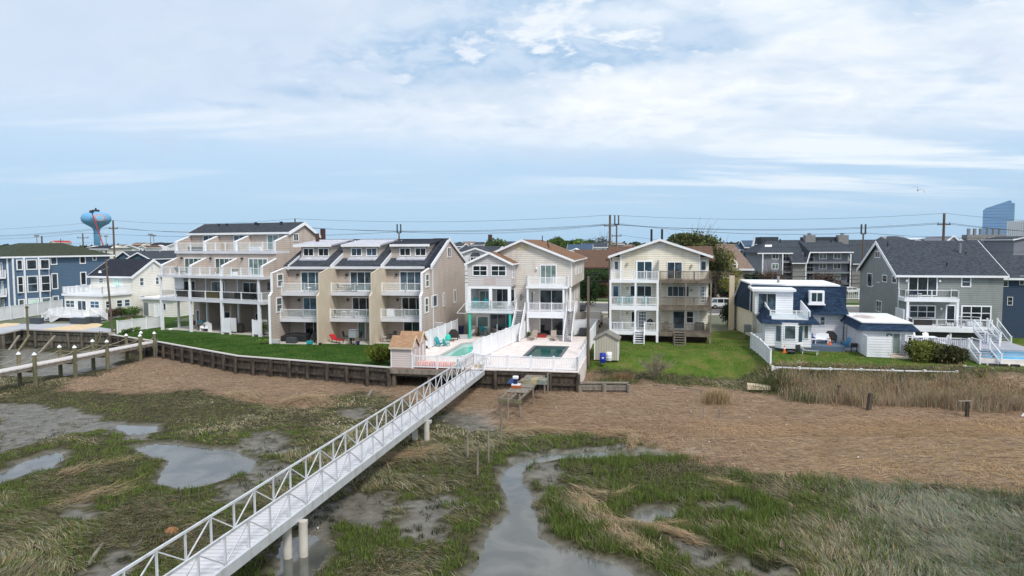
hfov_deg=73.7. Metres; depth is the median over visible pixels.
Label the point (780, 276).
power line
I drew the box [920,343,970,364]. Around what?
shrub
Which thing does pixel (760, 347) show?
fence
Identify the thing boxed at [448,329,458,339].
covered grill
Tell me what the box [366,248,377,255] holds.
window
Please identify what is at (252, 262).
sliding door
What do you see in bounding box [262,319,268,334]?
shrub
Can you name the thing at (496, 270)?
window
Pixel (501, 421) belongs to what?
wooden stake
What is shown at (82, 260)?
window
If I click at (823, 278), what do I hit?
tree
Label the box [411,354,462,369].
fence
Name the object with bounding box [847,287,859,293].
parked car
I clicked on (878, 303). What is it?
window
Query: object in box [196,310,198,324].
door
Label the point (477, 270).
window
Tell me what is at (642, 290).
window
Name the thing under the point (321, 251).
window
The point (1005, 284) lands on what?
window
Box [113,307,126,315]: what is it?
shrub
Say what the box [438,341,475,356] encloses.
green swimming pool
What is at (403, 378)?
bulkhead
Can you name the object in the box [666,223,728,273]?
tree
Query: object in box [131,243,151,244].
background house
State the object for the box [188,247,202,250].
rattan sofa
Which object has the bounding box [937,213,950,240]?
utility pole
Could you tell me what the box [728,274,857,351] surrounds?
mansard house
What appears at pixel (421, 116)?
sky
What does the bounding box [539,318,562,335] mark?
sliding door
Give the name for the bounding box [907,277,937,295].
french door
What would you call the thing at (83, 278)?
window
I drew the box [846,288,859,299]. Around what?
fence
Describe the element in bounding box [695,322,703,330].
covered barbecue
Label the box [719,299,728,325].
shrub
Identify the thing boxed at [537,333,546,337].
fire table
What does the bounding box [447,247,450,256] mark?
window
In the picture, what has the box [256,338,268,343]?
shrub
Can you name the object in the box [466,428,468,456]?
wooden stake
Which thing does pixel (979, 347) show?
deck
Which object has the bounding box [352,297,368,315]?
sliding door
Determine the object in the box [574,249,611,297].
brick building
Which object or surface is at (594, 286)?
shrub
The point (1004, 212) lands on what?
glass skyscraper
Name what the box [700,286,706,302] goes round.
door
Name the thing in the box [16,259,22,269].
window
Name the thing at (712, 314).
pavement
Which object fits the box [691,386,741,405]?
reed clump
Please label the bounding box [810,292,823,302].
window
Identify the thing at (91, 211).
boom lift
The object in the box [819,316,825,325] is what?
window
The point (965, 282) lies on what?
window
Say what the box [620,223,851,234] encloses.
power line
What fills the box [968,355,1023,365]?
raised pool
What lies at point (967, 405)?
timber post with board
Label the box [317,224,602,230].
power line
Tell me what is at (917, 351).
shrub
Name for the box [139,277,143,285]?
window
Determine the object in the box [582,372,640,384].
reed clump
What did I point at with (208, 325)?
garden bench
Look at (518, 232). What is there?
power line
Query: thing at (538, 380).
derelict skiff
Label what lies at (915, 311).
window
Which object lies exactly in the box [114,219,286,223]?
power line
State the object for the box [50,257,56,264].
window
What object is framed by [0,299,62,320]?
fence
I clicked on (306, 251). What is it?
window
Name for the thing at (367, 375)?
bulkhead
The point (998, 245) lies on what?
background house
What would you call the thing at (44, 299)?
window
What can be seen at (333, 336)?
sun lounger
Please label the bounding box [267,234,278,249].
sliding door
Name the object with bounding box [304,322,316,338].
sliding door
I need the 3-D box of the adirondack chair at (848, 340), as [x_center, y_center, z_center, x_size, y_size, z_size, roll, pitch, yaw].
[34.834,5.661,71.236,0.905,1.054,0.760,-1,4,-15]
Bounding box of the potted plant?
[232,269,238,275]
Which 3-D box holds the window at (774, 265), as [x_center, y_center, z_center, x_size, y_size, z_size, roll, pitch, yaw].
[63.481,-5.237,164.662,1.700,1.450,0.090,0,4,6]
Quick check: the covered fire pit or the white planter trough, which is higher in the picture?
the white planter trough
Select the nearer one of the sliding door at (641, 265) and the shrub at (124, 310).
the sliding door at (641, 265)
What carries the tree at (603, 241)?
on the land
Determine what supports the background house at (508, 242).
on the land
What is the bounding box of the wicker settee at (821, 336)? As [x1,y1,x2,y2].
[814,333,829,343]
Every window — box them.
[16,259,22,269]
[17,276,23,292]
[18,299,24,304]
[26,259,37,269]
[27,275,38,292]
[28,298,38,303]
[39,259,49,268]
[40,275,50,291]
[41,297,51,301]
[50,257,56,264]
[51,273,58,288]
[52,295,58,300]
[65,300,74,307]
[79,257,85,263]
[80,272,86,284]
[90,301,99,308]
[98,278,103,282]
[105,300,111,308]
[116,299,122,306]
[124,299,129,306]
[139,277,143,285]
[155,277,158,284]
[276,297,282,312]
[277,273,283,287]
[293,233,298,240]
[303,248,313,255]
[318,248,328,255]
[351,248,361,255]
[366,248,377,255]
[399,248,410,255]
[415,248,425,255]
[425,273,429,287]
[425,297,428,313]
[431,294,437,307]
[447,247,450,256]
[472,265,487,275]
[477,316,488,326]
[491,265,505,275]
[613,260,619,270]
[629,285,651,296]
[667,286,689,296]
[686,311,693,323]
[700,260,706,270]
[771,263,778,268]
[772,254,778,258]
[784,325,795,339]
[803,325,808,338]
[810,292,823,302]
[819,253,826,258]
[819,263,826,268]
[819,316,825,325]
[833,253,840,258]
[833,263,840,268]
[867,273,872,286]
[875,251,880,257]
[876,300,881,312]
[882,274,886,282]
[892,275,896,283]
[909,305,935,317]
[961,278,971,286]
[961,305,991,320]
[1003,280,1008,286]
[1007,297,1012,304]
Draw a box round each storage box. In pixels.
[29,317,43,323]
[70,317,89,323]
[85,316,100,322]
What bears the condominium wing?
on the land
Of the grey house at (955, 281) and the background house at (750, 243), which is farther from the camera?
the background house at (750, 243)
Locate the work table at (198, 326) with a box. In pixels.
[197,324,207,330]
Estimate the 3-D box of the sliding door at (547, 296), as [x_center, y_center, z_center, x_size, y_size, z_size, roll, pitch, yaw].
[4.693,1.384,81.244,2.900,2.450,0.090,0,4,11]
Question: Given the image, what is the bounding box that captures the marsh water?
[0,424,738,575]
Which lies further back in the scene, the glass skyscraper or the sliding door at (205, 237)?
the glass skyscraper
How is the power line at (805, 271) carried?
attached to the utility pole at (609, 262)
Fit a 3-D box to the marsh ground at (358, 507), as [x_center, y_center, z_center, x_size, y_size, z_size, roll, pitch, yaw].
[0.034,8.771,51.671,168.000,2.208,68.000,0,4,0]
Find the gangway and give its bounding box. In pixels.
[111,353,490,575]
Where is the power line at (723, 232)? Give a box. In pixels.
[613,223,842,233]
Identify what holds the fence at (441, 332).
on the pool terrace
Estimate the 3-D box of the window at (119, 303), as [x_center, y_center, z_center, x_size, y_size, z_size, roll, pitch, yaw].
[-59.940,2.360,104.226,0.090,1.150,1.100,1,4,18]
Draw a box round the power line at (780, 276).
[712,275,859,276]
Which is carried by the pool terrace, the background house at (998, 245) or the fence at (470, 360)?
the fence at (470, 360)
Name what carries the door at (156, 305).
in the flat roofed garage
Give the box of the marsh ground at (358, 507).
[0,331,1023,575]
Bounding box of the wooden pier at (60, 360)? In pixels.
[0,331,156,385]
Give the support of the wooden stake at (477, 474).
on the marsh ground at (358, 507)
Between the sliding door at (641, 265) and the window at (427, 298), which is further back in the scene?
the sliding door at (641, 265)
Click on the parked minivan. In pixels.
(718, 302)
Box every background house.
[48,241,72,244]
[87,245,131,258]
[115,244,139,250]
[116,250,174,258]
[126,252,176,290]
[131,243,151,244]
[138,245,161,250]
[149,243,173,250]
[455,243,468,248]
[459,246,502,255]
[462,248,491,308]
[474,242,484,245]
[484,235,515,245]
[567,244,592,250]
[581,243,607,249]
[735,244,743,255]
[738,236,756,257]
[875,236,907,239]
[981,236,1023,254]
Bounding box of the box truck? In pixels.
[579,308,602,326]
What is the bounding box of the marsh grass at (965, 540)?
[0,359,1023,575]
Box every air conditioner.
[348,329,358,344]
[579,328,586,335]
[743,324,751,338]
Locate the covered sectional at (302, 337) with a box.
[281,332,309,341]
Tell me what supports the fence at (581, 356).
on the pool terrace
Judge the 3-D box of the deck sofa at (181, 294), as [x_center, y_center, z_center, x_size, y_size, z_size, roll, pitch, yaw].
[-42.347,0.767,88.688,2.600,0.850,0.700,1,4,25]
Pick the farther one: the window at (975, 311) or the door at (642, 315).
the door at (642, 315)
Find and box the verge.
[580,300,858,304]
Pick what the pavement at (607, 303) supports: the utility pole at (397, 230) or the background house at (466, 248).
the utility pole at (397, 230)
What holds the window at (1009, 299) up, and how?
in the navy house at (1012, 266)
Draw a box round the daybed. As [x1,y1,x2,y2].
[965,321,981,326]
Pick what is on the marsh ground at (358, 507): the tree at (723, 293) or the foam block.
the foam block
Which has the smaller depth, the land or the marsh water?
the marsh water
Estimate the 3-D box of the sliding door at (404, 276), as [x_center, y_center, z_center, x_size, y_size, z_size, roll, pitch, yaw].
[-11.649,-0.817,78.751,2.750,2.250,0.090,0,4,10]
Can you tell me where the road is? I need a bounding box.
[580,303,859,313]
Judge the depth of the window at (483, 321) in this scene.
83.03 m
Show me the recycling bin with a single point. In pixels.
(461, 329)
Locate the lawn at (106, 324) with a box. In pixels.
[100,315,193,331]
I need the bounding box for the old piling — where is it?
[866,393,872,410]
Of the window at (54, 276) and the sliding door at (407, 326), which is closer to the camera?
the sliding door at (407, 326)
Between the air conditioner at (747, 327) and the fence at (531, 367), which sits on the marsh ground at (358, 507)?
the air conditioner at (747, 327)
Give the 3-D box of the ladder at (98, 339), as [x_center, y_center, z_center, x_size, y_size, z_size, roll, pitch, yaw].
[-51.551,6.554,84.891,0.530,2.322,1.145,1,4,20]
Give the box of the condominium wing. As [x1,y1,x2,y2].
[915,228,1006,245]
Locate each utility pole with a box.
[98,259,113,331]
[109,220,117,258]
[396,224,400,238]
[586,276,589,365]
[604,215,615,317]
[612,215,618,245]
[858,224,867,259]
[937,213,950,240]
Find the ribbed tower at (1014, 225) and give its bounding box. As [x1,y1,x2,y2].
[1006,221,1023,235]
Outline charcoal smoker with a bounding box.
[850,343,857,351]
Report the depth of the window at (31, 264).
114.60 m
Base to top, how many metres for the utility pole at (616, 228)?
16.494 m
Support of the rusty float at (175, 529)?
on the marsh ground at (358, 507)
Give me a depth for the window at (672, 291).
76.92 m
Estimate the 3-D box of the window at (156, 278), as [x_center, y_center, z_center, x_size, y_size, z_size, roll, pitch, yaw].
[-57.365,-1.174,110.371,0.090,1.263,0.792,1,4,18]
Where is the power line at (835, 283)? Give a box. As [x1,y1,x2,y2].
[708,283,859,283]
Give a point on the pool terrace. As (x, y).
(523, 346)
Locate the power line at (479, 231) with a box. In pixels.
[322,224,614,231]
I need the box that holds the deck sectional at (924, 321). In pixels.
[914,318,931,324]
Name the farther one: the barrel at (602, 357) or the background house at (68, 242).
the background house at (68, 242)
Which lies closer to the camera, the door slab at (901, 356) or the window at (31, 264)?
the door slab at (901, 356)
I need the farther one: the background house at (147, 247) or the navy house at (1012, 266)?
the background house at (147, 247)
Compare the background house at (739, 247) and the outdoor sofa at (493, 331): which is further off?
the background house at (739, 247)
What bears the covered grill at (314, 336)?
on the townhouse row
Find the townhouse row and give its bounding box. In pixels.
[268,233,466,344]
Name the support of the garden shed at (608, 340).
on the marsh ground at (358, 507)
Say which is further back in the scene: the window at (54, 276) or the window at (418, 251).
the window at (54, 276)
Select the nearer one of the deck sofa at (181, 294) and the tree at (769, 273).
the deck sofa at (181, 294)
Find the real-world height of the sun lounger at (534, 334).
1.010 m
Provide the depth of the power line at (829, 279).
98.66 m
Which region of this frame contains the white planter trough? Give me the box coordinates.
[248,247,261,250]
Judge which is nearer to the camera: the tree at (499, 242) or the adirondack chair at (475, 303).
the adirondack chair at (475, 303)
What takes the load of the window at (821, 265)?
in the grey condominium
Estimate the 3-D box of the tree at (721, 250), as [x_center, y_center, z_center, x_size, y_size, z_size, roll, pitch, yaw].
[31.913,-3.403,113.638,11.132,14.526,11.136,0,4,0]
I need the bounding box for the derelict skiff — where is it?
[507,375,547,384]
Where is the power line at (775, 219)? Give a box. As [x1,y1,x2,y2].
[617,213,942,219]
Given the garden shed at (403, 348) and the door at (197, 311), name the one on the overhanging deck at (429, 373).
the garden shed at (403, 348)
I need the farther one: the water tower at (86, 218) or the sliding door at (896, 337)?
the water tower at (86, 218)
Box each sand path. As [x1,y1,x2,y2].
[0,323,19,327]
[43,323,102,329]
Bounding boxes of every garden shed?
[389,335,419,367]
[400,331,427,360]
[593,329,620,360]
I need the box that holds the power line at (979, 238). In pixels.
[875,233,1022,238]
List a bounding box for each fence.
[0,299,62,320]
[116,315,160,333]
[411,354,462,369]
[425,319,457,347]
[463,350,473,369]
[473,321,525,363]
[474,352,577,370]
[573,318,598,334]
[576,341,586,369]
[590,319,597,346]
[750,332,771,364]
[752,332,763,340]
[771,365,957,371]
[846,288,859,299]
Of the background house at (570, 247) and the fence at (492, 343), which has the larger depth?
the background house at (570, 247)
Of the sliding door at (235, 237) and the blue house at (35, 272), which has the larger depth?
the blue house at (35, 272)
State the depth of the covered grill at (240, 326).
85.00 m
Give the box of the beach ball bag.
[445,334,450,340]
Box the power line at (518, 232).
[413,223,619,233]
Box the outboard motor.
[511,376,520,387]
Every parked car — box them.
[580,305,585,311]
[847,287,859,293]
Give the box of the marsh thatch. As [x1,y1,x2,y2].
[59,363,1023,495]
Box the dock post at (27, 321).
[25,306,28,335]
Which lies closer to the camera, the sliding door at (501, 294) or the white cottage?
the sliding door at (501, 294)
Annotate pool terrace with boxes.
[424,334,593,390]
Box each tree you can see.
[483,237,508,246]
[548,239,568,248]
[553,236,569,245]
[571,238,584,243]
[584,227,615,248]
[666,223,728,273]
[693,226,735,277]
[708,237,742,297]
[708,278,735,297]
[743,271,761,279]
[748,262,790,279]
[811,266,842,284]
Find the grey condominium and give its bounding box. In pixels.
[742,233,916,287]
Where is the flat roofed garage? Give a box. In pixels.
[139,294,193,316]
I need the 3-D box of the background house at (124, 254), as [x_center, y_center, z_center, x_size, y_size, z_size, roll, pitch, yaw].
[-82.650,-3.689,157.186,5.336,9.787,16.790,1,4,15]
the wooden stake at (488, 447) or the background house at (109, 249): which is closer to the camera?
the wooden stake at (488, 447)
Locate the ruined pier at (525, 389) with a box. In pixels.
[497,371,547,419]
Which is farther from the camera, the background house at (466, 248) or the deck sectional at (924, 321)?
the background house at (466, 248)
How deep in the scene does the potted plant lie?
84.54 m
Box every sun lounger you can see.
[329,334,343,342]
[459,329,474,338]
[527,330,537,340]
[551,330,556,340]
[799,344,818,354]
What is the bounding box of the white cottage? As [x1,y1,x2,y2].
[41,259,175,321]
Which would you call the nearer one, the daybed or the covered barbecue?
the daybed
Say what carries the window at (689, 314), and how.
in the yellow duplex
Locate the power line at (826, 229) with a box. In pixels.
[616,223,945,229]
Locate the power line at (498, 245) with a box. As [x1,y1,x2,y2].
[456,235,615,245]
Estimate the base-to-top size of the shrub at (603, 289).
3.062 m
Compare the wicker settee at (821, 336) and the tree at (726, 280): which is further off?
the tree at (726, 280)
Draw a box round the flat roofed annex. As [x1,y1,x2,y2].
[840,312,919,358]
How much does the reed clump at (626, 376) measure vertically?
0.978 m
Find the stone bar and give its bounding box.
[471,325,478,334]
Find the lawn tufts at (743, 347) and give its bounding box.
[585,340,1022,378]
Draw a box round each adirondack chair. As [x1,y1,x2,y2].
[434,336,443,346]
[472,297,478,308]
[483,298,488,309]
[840,337,850,346]
[938,334,948,345]
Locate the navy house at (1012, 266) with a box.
[992,255,1023,337]
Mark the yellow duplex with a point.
(671, 280)
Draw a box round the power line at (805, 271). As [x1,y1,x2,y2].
[712,271,841,271]
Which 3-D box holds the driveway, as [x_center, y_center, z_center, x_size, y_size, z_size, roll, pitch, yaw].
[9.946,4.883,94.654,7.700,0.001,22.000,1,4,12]
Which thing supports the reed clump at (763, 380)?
on the marsh ground at (358, 507)
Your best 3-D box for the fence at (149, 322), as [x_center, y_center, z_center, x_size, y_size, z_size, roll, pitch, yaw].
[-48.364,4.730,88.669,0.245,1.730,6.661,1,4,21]
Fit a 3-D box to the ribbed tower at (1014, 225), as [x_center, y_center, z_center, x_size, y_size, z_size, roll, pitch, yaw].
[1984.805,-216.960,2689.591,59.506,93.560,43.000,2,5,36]
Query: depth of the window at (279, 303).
77.43 m
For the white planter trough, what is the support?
on the terraced apartment house at (226, 312)
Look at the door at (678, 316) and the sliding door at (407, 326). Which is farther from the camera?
the sliding door at (407, 326)
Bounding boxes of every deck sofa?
[177,291,194,296]
[203,292,218,297]
[234,293,253,299]
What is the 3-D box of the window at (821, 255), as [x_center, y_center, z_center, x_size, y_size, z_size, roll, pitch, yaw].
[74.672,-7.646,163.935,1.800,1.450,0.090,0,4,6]
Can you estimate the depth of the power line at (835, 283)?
98.65 m
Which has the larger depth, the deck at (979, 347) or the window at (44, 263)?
the window at (44, 263)
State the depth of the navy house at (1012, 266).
78.17 m
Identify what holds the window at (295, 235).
in the terraced apartment house at (226, 312)
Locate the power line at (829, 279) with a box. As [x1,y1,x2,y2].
[712,279,856,279]
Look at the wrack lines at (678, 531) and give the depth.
35.54 m
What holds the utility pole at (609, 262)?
on the land
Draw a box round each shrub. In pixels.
[105,308,124,316]
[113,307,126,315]
[123,306,141,315]
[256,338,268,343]
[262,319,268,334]
[365,343,390,363]
[580,270,601,304]
[584,268,602,278]
[594,269,607,280]
[597,284,607,297]
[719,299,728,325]
[904,338,944,362]
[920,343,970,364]
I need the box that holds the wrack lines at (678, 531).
[40,387,747,563]
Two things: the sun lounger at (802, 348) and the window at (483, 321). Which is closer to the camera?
the sun lounger at (802, 348)
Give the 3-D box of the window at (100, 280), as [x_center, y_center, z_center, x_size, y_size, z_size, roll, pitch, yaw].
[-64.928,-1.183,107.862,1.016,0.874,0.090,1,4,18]
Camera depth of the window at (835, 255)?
163.59 m
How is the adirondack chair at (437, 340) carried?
on the pool terrace
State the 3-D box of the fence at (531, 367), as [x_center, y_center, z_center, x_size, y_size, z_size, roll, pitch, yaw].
[1.067,6.580,59.936,9.496,1.350,1.002,1,4,16]
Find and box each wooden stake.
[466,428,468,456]
[476,447,478,475]
[487,429,488,461]
[500,413,502,440]
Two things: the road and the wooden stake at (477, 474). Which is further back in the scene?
the road
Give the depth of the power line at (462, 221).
106.22 m
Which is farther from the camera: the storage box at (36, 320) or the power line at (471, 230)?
the power line at (471, 230)
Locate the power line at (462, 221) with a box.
[310,215,603,221]
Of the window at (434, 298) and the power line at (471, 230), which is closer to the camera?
the window at (434, 298)
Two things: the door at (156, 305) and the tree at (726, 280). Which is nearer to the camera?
the door at (156, 305)
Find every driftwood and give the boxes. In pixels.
[86,542,103,564]
[367,388,373,397]
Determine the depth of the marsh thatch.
47.62 m
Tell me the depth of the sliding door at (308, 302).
79.30 m
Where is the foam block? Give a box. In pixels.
[747,383,770,389]
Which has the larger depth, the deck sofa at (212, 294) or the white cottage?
the white cottage
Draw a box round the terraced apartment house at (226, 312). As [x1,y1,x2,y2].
[157,222,325,336]
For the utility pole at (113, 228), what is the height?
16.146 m
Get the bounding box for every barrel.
[600,353,605,362]
[606,352,611,360]
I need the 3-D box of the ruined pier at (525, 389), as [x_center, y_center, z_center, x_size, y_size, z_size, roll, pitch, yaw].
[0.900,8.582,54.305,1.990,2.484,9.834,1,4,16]
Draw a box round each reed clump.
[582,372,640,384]
[605,372,637,380]
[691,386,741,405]
[733,365,816,394]
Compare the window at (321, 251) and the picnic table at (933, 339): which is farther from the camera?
the window at (321, 251)
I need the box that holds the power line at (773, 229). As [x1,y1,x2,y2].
[606,223,931,229]
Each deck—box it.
[389,365,469,387]
[902,319,1023,363]
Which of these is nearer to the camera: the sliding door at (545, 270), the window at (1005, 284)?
the window at (1005, 284)
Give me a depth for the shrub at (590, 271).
136.22 m
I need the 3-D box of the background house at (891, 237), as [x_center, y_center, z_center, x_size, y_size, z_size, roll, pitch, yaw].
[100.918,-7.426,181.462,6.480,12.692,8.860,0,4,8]
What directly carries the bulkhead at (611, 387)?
on the marsh ground at (358, 507)
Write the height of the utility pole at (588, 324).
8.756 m
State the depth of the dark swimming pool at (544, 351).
70.76 m
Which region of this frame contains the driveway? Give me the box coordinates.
[570,316,611,333]
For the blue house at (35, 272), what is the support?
on the land
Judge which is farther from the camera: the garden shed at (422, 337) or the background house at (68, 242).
the background house at (68, 242)
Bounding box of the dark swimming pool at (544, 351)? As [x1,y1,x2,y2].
[521,345,568,358]
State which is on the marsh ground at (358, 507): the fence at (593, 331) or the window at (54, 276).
the fence at (593, 331)
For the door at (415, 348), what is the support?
in the garden shed at (403, 348)
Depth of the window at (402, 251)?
80.85 m
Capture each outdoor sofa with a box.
[487,328,496,334]
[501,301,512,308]
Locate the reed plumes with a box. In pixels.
[763,352,1023,402]
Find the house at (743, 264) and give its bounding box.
[710,244,753,297]
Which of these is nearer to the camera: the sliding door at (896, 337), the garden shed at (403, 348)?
the garden shed at (403, 348)
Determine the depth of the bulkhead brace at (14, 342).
86.28 m
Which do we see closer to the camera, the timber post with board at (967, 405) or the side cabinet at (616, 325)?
the timber post with board at (967, 405)
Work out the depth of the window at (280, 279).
77.63 m
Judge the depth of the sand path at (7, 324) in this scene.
95.66 m
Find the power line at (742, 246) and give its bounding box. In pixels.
[623,235,853,246]
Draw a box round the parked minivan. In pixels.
[708,298,728,308]
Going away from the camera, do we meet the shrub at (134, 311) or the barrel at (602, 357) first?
the barrel at (602, 357)
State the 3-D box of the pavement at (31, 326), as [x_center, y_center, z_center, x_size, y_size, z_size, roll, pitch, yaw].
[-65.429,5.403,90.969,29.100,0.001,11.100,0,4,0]
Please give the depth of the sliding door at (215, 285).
88.09 m
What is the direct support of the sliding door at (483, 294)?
in the beige house at (535, 284)
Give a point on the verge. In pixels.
(607, 301)
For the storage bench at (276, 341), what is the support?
on the townhouse row
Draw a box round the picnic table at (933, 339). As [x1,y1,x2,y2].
[913,336,935,341]
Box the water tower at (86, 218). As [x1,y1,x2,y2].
[80,208,111,245]
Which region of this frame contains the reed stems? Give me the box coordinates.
[763,362,1023,410]
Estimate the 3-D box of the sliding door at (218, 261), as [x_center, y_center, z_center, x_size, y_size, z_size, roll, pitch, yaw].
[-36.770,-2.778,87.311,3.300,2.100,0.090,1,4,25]
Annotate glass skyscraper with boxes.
[982,200,1014,234]
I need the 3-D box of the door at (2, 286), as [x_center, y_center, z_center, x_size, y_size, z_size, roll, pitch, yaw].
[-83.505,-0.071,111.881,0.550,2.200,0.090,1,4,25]
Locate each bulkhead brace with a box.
[8,335,19,349]
[17,335,30,350]
[38,335,55,352]
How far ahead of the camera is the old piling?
51.62 m
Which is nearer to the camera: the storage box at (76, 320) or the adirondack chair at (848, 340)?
the adirondack chair at (848, 340)
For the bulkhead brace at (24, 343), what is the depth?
85.39 m
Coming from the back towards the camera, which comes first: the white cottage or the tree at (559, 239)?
the tree at (559, 239)
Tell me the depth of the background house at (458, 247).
212.10 m
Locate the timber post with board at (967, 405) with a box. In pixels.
[958,400,973,416]
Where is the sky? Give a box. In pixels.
[0,0,1023,245]
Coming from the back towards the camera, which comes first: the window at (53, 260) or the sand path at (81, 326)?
the window at (53, 260)
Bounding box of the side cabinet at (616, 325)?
[613,322,621,328]
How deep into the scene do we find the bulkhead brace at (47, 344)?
83.52 m
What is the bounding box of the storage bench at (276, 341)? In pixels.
[272,339,280,343]
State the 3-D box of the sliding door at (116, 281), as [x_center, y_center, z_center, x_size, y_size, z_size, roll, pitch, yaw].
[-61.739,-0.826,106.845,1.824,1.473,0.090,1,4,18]
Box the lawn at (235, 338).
[117,321,389,365]
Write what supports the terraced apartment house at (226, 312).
on the land
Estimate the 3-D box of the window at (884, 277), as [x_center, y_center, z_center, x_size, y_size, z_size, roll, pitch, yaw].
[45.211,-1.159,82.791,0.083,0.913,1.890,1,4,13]
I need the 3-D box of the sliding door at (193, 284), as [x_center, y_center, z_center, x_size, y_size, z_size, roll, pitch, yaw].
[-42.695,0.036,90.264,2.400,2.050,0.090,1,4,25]
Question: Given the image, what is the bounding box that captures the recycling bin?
[458,325,463,333]
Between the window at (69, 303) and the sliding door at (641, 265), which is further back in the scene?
the window at (69, 303)
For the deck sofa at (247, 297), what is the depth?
84.02 m
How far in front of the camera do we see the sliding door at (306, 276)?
79.09 m
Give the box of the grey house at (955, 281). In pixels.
[856,240,1012,342]
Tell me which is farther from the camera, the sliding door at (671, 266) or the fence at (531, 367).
the sliding door at (671, 266)
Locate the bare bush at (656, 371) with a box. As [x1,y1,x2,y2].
[639,350,677,375]
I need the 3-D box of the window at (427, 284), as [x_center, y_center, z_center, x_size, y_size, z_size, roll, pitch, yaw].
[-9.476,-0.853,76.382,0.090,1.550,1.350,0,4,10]
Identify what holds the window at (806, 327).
in the mansard house at (788, 314)
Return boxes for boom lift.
[89,210,103,244]
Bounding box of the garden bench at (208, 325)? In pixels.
[199,321,211,331]
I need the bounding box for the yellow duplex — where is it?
[606,229,714,345]
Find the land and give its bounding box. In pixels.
[0,256,859,385]
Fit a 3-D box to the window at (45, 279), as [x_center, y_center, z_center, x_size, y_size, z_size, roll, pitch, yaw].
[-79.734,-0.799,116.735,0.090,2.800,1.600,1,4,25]
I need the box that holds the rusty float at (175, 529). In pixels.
[165,526,178,534]
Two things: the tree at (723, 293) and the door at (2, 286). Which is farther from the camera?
the tree at (723, 293)
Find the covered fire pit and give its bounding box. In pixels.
[286,337,297,342]
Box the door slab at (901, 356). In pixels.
[892,354,911,358]
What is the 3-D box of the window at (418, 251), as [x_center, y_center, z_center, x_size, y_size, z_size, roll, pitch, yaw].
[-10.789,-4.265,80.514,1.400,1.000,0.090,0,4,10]
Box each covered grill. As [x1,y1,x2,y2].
[235,323,244,332]
[311,331,316,341]
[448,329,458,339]
[825,331,836,342]
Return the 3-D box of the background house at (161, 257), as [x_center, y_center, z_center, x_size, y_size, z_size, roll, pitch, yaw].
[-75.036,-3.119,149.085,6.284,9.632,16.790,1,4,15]
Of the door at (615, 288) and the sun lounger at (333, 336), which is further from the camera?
the door at (615, 288)
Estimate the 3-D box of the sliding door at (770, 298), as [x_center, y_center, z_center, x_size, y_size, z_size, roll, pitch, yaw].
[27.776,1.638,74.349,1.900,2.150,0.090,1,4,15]
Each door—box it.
[1,281,3,292]
[77,300,86,310]
[113,278,121,287]
[154,303,159,316]
[182,280,195,295]
[184,258,202,273]
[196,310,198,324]
[203,235,213,240]
[211,281,224,296]
[215,258,233,273]
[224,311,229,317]
[233,235,244,244]
[242,282,256,298]
[248,258,267,274]
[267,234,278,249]
[300,271,321,290]
[303,297,315,315]
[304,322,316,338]
[350,271,371,290]
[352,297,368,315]
[357,322,365,338]
[399,271,421,290]
[401,297,418,315]
[403,322,418,330]
[414,346,416,365]
[421,342,424,360]
[479,290,488,306]
[490,313,513,331]
[496,289,514,306]
[539,289,562,309]
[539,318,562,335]
[540,265,556,283]
[612,285,618,298]
[631,311,637,327]
[636,260,652,278]
[638,311,646,327]
[667,262,682,278]
[673,311,684,328]
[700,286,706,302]
[758,293,776,312]
[781,263,785,270]
[885,332,900,353]
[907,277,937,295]
[945,305,955,323]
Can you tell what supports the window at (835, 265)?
in the grey condominium
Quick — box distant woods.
[0,241,727,247]
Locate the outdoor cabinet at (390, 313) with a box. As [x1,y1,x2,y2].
[386,310,394,316]
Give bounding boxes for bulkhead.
[0,329,114,348]
[108,334,390,387]
[400,376,450,381]
[467,368,579,391]
[578,382,630,392]
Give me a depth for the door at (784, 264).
166.57 m
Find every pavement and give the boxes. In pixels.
[0,324,115,332]
[465,309,721,315]
[580,301,858,306]
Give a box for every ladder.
[94,331,102,349]
[154,340,156,357]
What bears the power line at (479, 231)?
attached to the utility pole at (609, 262)
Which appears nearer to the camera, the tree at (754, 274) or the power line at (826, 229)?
the power line at (826, 229)
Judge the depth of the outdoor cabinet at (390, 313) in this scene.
77.91 m
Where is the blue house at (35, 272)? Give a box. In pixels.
[0,243,114,306]
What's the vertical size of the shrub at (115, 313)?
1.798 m
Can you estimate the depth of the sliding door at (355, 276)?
78.91 m
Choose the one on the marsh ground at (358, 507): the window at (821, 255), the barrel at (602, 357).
the barrel at (602, 357)
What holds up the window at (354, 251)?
in the townhouse row
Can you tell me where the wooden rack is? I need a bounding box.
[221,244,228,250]
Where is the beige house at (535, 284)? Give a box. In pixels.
[457,236,586,341]
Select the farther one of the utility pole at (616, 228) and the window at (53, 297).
the utility pole at (616, 228)
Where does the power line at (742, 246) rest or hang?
attached to the utility pole at (862, 245)
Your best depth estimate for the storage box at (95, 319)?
96.92 m
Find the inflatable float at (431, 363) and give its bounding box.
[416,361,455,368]

